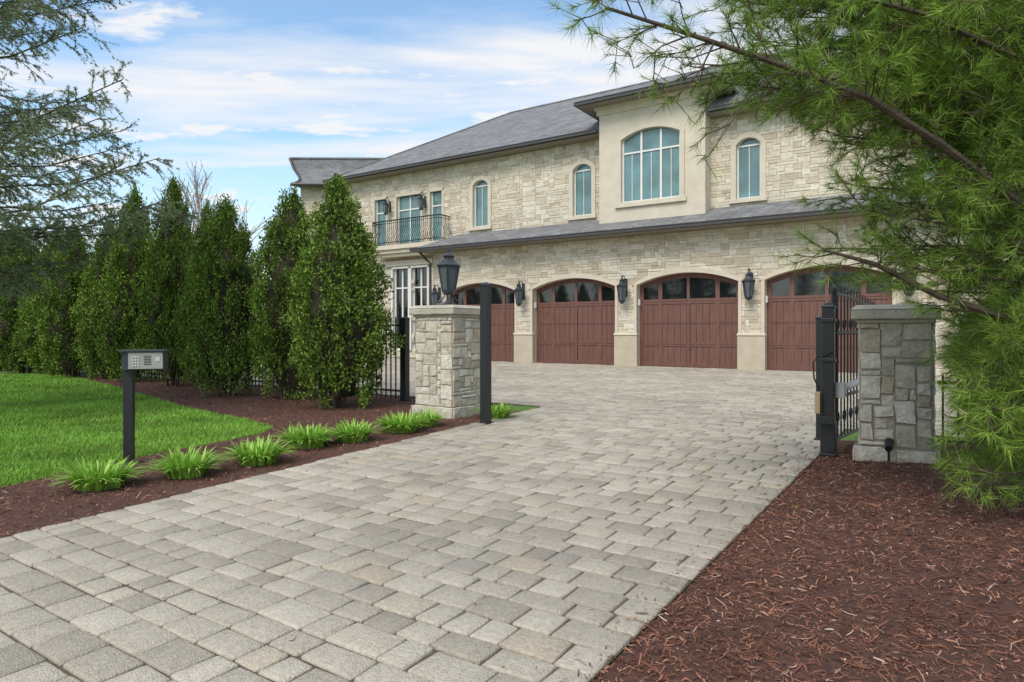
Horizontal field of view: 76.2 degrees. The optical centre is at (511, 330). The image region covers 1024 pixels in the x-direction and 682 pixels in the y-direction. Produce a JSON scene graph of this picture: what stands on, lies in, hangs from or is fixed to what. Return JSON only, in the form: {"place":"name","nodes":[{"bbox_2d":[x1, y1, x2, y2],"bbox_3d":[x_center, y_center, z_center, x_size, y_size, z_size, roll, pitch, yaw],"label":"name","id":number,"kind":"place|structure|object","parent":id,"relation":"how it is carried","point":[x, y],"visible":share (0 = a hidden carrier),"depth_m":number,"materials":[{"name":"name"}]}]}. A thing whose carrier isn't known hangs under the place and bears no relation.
{"place":"outdoors","nodes":[
{"label":"outdoors","id":0,"kind":"place"},
{"bbox_2d":[0,0,892,279],"label":"sky","id":1,"kind":"structure","parent":0,"point":[242,88],"materials":[{"name":"blue"}]},
{"bbox_2d":[0,340,956,681],"bbox_3d":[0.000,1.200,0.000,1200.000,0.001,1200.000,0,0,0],"label":"ground","id":2,"kind":"structure","parent":0,"point":[850,438],"depth_m":7.87,"materials":[{"name":"soil"}]},
{"bbox_2d":[0,240,26,370],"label":"arborvitae tree","id":3,"kind":"object","parent":2,"relation":"on","point":[1,368],"depth_m":19.48,"materials":[{"name":"green plant"}]},
{"bbox_2d":[0,227,43,373],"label":"arborvitae tree","id":4,"kind":"object","parent":2,"relation":"on","point":[7,325],"visible":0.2,"depth_m":18.06,"materials":[{"name":"green plant"}]},
{"bbox_2d":[0,0,214,314],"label":"spruce tree","id":5,"kind":"object","parent":2,"relation":"on","point":[9,125],"visible":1,"depth_m":9.58,"materials":[{"name":"green plant"}]},
{"bbox_2d":[1,214,255,274],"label":"distant trees","id":6,"kind":"object","parent":2,"relation":"on","point":[65,239],"visible":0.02,"depth_m":34.16,"materials":[{"name":"green plant"}]},
{"bbox_2d":[0,373,272,487],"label":"lawn grass","id":7,"kind":"structure","parent":2,"relation":"on","point":[51,458],"depth_m":8.09,"materials":[{"name":"green plant"}]},
{"bbox_2d":[153,159,272,242],"bbox_3d":[-10.806,-2.350,23.757,2.816,7.108,5.633,0,0,16],"label":"budding tree","id":8,"kind":"object","parent":2,"relation":"on","point":[196,195],"visible":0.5,"depth_m":22.36,"materials":[{"name":"brown plant"}]},
{"bbox_2d":[0,371,519,537],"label":"mulch bed","id":9,"kind":"object","parent":2,"relation":"on","point":[118,500],"visible":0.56,"depth_m":6.38,"materials":[{"name":"brown wood"}]},
{"bbox_2d":[10,234,64,373],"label":"arborvitae tree","id":10,"kind":"object","parent":9,"relation":"on","point":[29,344],"visible":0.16,"depth_m":17.37,"materials":[{"name":"green plant"}]},
{"bbox_2d":[22,221,99,376],"bbox_3d":[-11.359,-0.802,16.842,2.049,4.116,2.018,0,0,-42],"label":"arborvitae tree","id":11,"kind":"object","parent":9,"relation":"on","point":[55,327],"visible":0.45,"depth_m":16.40,"materials":[{"name":"green plant"}]},
{"bbox_2d":[69,221,121,379],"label":"arborvitae tree","id":12,"kind":"object","parent":9,"relation":"on","point":[86,349],"visible":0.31,"depth_m":15.83,"materials":[{"name":"green plant"}]},
{"bbox_2d":[43,455,147,491],"bbox_3d":[-3.115,1.063,4.956,0.710,0.243,0.759,0,0,0],"label":"daylily plant","id":13,"kind":"object","parent":9,"relation":"on","point":[96,477],"visible":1,"depth_m":4.87,"materials":[{"name":"green plant"}]},
{"bbox_2d":[87,184,158,381],"bbox_3d":[-8.839,-1.103,15.403,1.849,4.733,1.820,0,0,-4],"label":"arborvitae tree","id":14,"kind":"object","parent":9,"relation":"on","point":[121,286],"visible":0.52,"depth_m":14.91,"materials":[{"name":"green plant"}]},
{"bbox_2d":[118,349,169,464],"bbox_3d":[-3.302,0.709,5.854,0.390,1.082,0.195,0,0,-14],"label":"keypad post","id":15,"kind":"object","parent":9,"relation":"on","point":[133,360],"visible":0.99,"depth_m":5.81,"materials":[{"name":"black metal"}]},
{"bbox_2d":[133,176,196,386],"bbox_3d":[-7.341,-1.046,14.158,1.477,4.617,1.529,0,0,-18],"label":"arborvitae tree","id":16,"kind":"object","parent":9,"relation":"on","point":[168,254],"visible":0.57,"depth_m":13.78,"materials":[{"name":"green plant"}]},
{"bbox_2d":[141,443,233,478],"bbox_3d":[-2.657,1.061,5.325,0.758,0.249,0.746,0,0,0],"label":"daylily plant","id":17,"kind":"object","parent":9,"relation":"on","point":[180,465],"visible":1,"depth_m":5.25,"materials":[{"name":"green plant"}]},
{"bbox_2d":[169,199,215,389],"bbox_3d":[-6.271,-0.727,13.381,1.299,3.962,1.279,0,0,33],"label":"arborvitae tree","id":18,"kind":"object","parent":9,"relation":"on","point":[206,209],"visible":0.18,"depth_m":13.17,"materials":[{"name":"green plant"}]},
{"bbox_2d":[13,317,400,398],"bbox_3d":[-11.147,0.470,17.291,22.300,1.460,0.060,0,0,34],"label":"iron fence","id":19,"kind":"object","parent":9,"relation":"on","point":[385,389],"visible":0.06,"depth_m":11.34,"materials":[{"name":"black metal"}]},
{"bbox_2d":[177,193,269,397],"bbox_3d":[-5.245,-0.636,11.965,1.609,3.776,1.604,0,0,-38],"label":"arborvitae tree","id":20,"kind":"object","parent":9,"relation":"on","point":[221,282],"visible":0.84,"depth_m":11.61,"materials":[{"name":"green plant"}]},
{"bbox_2d":[218,434,300,466],"bbox_3d":[-2.265,1.059,5.848,0.763,0.252,0.781,0,0,0],"label":"daylily plant","id":21,"kind":"object","parent":9,"relation":"on","point":[262,453],"visible":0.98,"depth_m":5.75,"materials":[{"name":"green plant"}]},
{"bbox_2d":[244,183,319,399],"bbox_3d":[-3.833,-0.677,11.524,1.654,3.858,1.659,0,0,-19],"label":"arborvitae tree","id":22,"kind":"object","parent":9,"relation":"on","point":[284,231],"visible":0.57,"depth_m":11.15,"materials":[{"name":"green plant"}]},
{"bbox_2d":[267,421,342,448],"bbox_3d":[-2.115,1.060,6.703,0.830,0.250,0.796,0,0,0],"label":"daylily plant","id":23,"kind":"object","parent":9,"relation":"on","point":[310,437],"visible":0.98,"depth_m":6.60,"materials":[{"name":"green plant"}]},
{"bbox_2d":[277,173,405,409],"bbox_3d":[-2.650,-0.607,10.241,1.849,3.714,1.786,0,0,-32],"label":"arborvitae tree","id":24,"kind":"object","parent":9,"relation":"on","point":[338,322],"visible":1,"depth_m":9.84,"materials":[{"name":"green plant"}]},
{"bbox_2d":[327,418,387,442],"bbox_3d":[-1.722,1.065,7.031,0.736,0.240,0.736,0,0,-45],"label":"daylily plant","id":25,"kind":"object","parent":9,"relation":"on","point":[351,433],"visible":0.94,"depth_m":6.94,"materials":[{"name":"green plant"}]},
{"bbox_2d":[366,408,433,433],"bbox_3d":[-1.297,1.060,7.707,0.798,0.250,0.826,0,0,0],"label":"daylily plant","id":26,"kind":"object","parent":9,"relation":"on","point":[400,423],"visible":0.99,"depth_m":7.59,"materials":[{"name":"green plant"}]},
{"bbox_2d":[399,316,410,400],"bbox_3d":[-1.816,0.500,11.096,0.150,1.500,0.150,0,0,34],"label":"fence post","id":27,"kind":"object","parent":9,"relation":"on","point":[405,364],"visible":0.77,"depth_m":11.05,"materials":[{"name":"black metal"}]},
{"bbox_2d":[404,405,448,426],"bbox_3d":[-1.066,1.060,8.136,0.683,0.250,0.691,0,0,0],"label":"daylily plant","id":28,"kind":"object","parent":9,"relation":"on","point":[434,418],"visible":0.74,"depth_m":8.07,"materials":[{"name":"green plant"}]},
{"bbox_2d":[411,317,479,418],"bbox_3d":[-0.904,0.516,9.324,0.792,1.427,0.788,0,0,34],"label":"shaft","id":29,"kind":"object","parent":9,"relation":"on","point":[447,365],"visible":0.94,"depth_m":9.05,"materials":[{"name":"stone"}]},
{"bbox_2d":[409,305,479,317],"bbox_3d":[-0.903,-0.273,9.325,0.808,0.165,0.808,0,0,34],"label":"cap","id":30,"kind":"object","parent":29,"relation":"on","point":[444,311],"visible":0.78,"depth_m":9.01,"materials":[{"name":"stone"}]},
{"bbox_2d":[437,245,460,304],"bbox_3d":[-0.903,-0.786,9.326,0.378,0.868,0.327,0,0,34],"label":"pillar lantern","id":31,"kind":"object","parent":30,"relation":"on","point":[448,265],"visible":0.91,"depth_m":9.25,"materials":[{"name":"metal"}]},
{"bbox_2d":[472,401,518,418],"bbox_3d":[-0.186,1.069,8.890,0.779,0.232,0.734,0,0,0],"label":"daylily plant","id":32,"kind":"object","parent":9,"relation":"on","point":[500,411],"visible":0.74,"depth_m":8.79,"materials":[{"name":"green plant"}]},
{"bbox_2d":[478,282,493,424],"bbox_3d":[-0.335,0.315,8.329,0.148,1.870,0.148,0,0,34],"label":"gate post","id":33,"kind":"object","parent":2,"relation":"on","point":[485,352],"visible":0.8,"depth_m":8.29,"materials":[{"name":"black metal"}]},
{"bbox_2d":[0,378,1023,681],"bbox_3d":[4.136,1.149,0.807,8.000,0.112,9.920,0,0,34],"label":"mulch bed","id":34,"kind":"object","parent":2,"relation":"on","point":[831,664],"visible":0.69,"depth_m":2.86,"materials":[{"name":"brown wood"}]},
{"bbox_2d":[540,0,1023,516],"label":"white pine tree","id":35,"kind":"object","parent":34,"relation":"on","point":[952,94],"visible":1,"depth_m":3.69,"materials":[{"name":"green plant"}]},
{"bbox_2d":[884,438,893,462],"bbox_3d":[3.314,1.058,5.742,0.080,0.225,0.138,0,0,34],"label":"garden spotlight","id":36,"kind":"object","parent":34,"relation":"on","point":[888,444],"visible":0.86,"depth_m":5.71,"materials":[{"name":"black metal"}]},
{"bbox_2d":[938,375,991,457],"bbox_3d":[5.535,0.785,4.776,4.060,0.770,0.036,0,0,34],"label":"iron fence","id":37,"kind":"object","parent":34,"relation":"on","point":[943,425],"visible":0.17,"depth_m":5.86,"materials":[{"name":"black metal"}]},
{"bbox_2d":[346,90,990,357],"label":"walls","id":38,"kind":"structure","parent":2,"relation":"on","point":[530,188],"depth_m":24.70,"materials":[{"name":"beige stone"}]},
{"bbox_2d":[370,214,450,258],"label":"balcony","id":39,"kind":"structure","parent":38,"relation":"attached to","point":[387,251],"depth_m":28.06,"materials":[{"name":"black metal"}]},
{"bbox_2d":[382,192,916,305],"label":"wall lanterns","id":40,"kind":"object","parent":38,"relation":"attached to","point":[748,281],"depth_m":23.73,"materials":[{"name":"metal"}]},
{"bbox_2d":[289,33,1022,304],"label":"roofs","id":41,"kind":"structure","parent":38,"relation":"on","point":[562,122],"depth_m":25.03,"materials":[{"name":"stone"}]},
{"bbox_2d":[599,94,714,223],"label":"bay walls","id":42,"kind":"structure","parent":38,"relation":"on","point":[614,128],"depth_m":21.71,"materials":[{"name":"beige paint"}]},
{"bbox_2d":[373,85,950,349],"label":"windows","id":43,"kind":"structure","parent":38,"relation":"attached to","point":[653,165],"depth_m":22.43,"materials":[{"name":"teal glass"}]},
{"bbox_2d":[433,206,1023,375],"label":"garage walls","id":44,"kind":"structure","parent":2,"relation":"on","point":[739,251],"depth_m":21.14,"materials":[{"name":"beige stone"}]},
{"bbox_2d":[451,266,891,372],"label":"garage doors","id":45,"kind":"structure","parent":44,"relation":"in","point":[688,319],"depth_m":21.19,"materials":[{"name":"brown wood"}]},
{"bbox_2d":[444,259,926,369],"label":"stone trim","id":46,"kind":"structure","parent":44,"relation":"attached to","point":[751,351],"depth_m":21.69,"materials":[{"name":"beige stone"}]},
{"bbox_2d":[814,314,821,439],"bbox_3d":[3.320,0.535,7.062,0.095,1.430,0.095,0,0,34],"label":"gate post","id":47,"kind":"object","parent":2,"relation":"on","point":[818,317],"visible":0.52,"depth_m":7.04,"materials":[{"name":"black metal"}]},
{"bbox_2d":[819,302,837,457],"bbox_3d":[3.019,0.490,6.230,0.145,1.520,0.145,0,0,34],"label":"gate post","id":48,"kind":"object","parent":2,"relation":"on","point":[828,432],"visible":0.77,"depth_m":6.18,"materials":[{"name":"black metal"}]},
{"bbox_2d":[830,284,875,440],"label":"driveway gate","id":49,"kind":"structure","parent":48,"relation":"attached to","point":[835,295],"depth_m":6.61,"materials":[{"name":"black metal"}]},
{"bbox_2d":[812,349,858,424],"bbox_3d":[3.396,0.522,6.615,0.231,0.696,1.417,0,0,44],"label":"gate operator","id":50,"kind":"object","parent":2,"relation":"on","point":[841,388],"visible":0.88,"depth_m":6.19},
{"bbox_2d":[852,323,939,463],"bbox_3d":[3.562,0.576,6.043,0.682,1.307,0.684,0,0,34],"label":"shaft","id":51,"kind":"object","parent":2,"relation":"on","point":[896,398],"visible":0.91,"depth_m":5.80,"materials":[{"name":"stone"}]},
{"bbox_2d":[850,304,941,322],"bbox_3d":[3.562,-0.152,6.043,0.698,0.165,0.698,0,0,34],"label":"cap","id":52,"kind":"object","parent":51,"relation":"on","point":[891,313],"visible":0.71,"depth_m":5.79,"materials":[{"name":"stone"}]},
{"bbox_2d":[0,358,980,681],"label":"paver driveway","id":53,"kind":"structure","parent":0,"point":[618,432],"depth_m":3.58,"materials":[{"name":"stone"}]}
]}

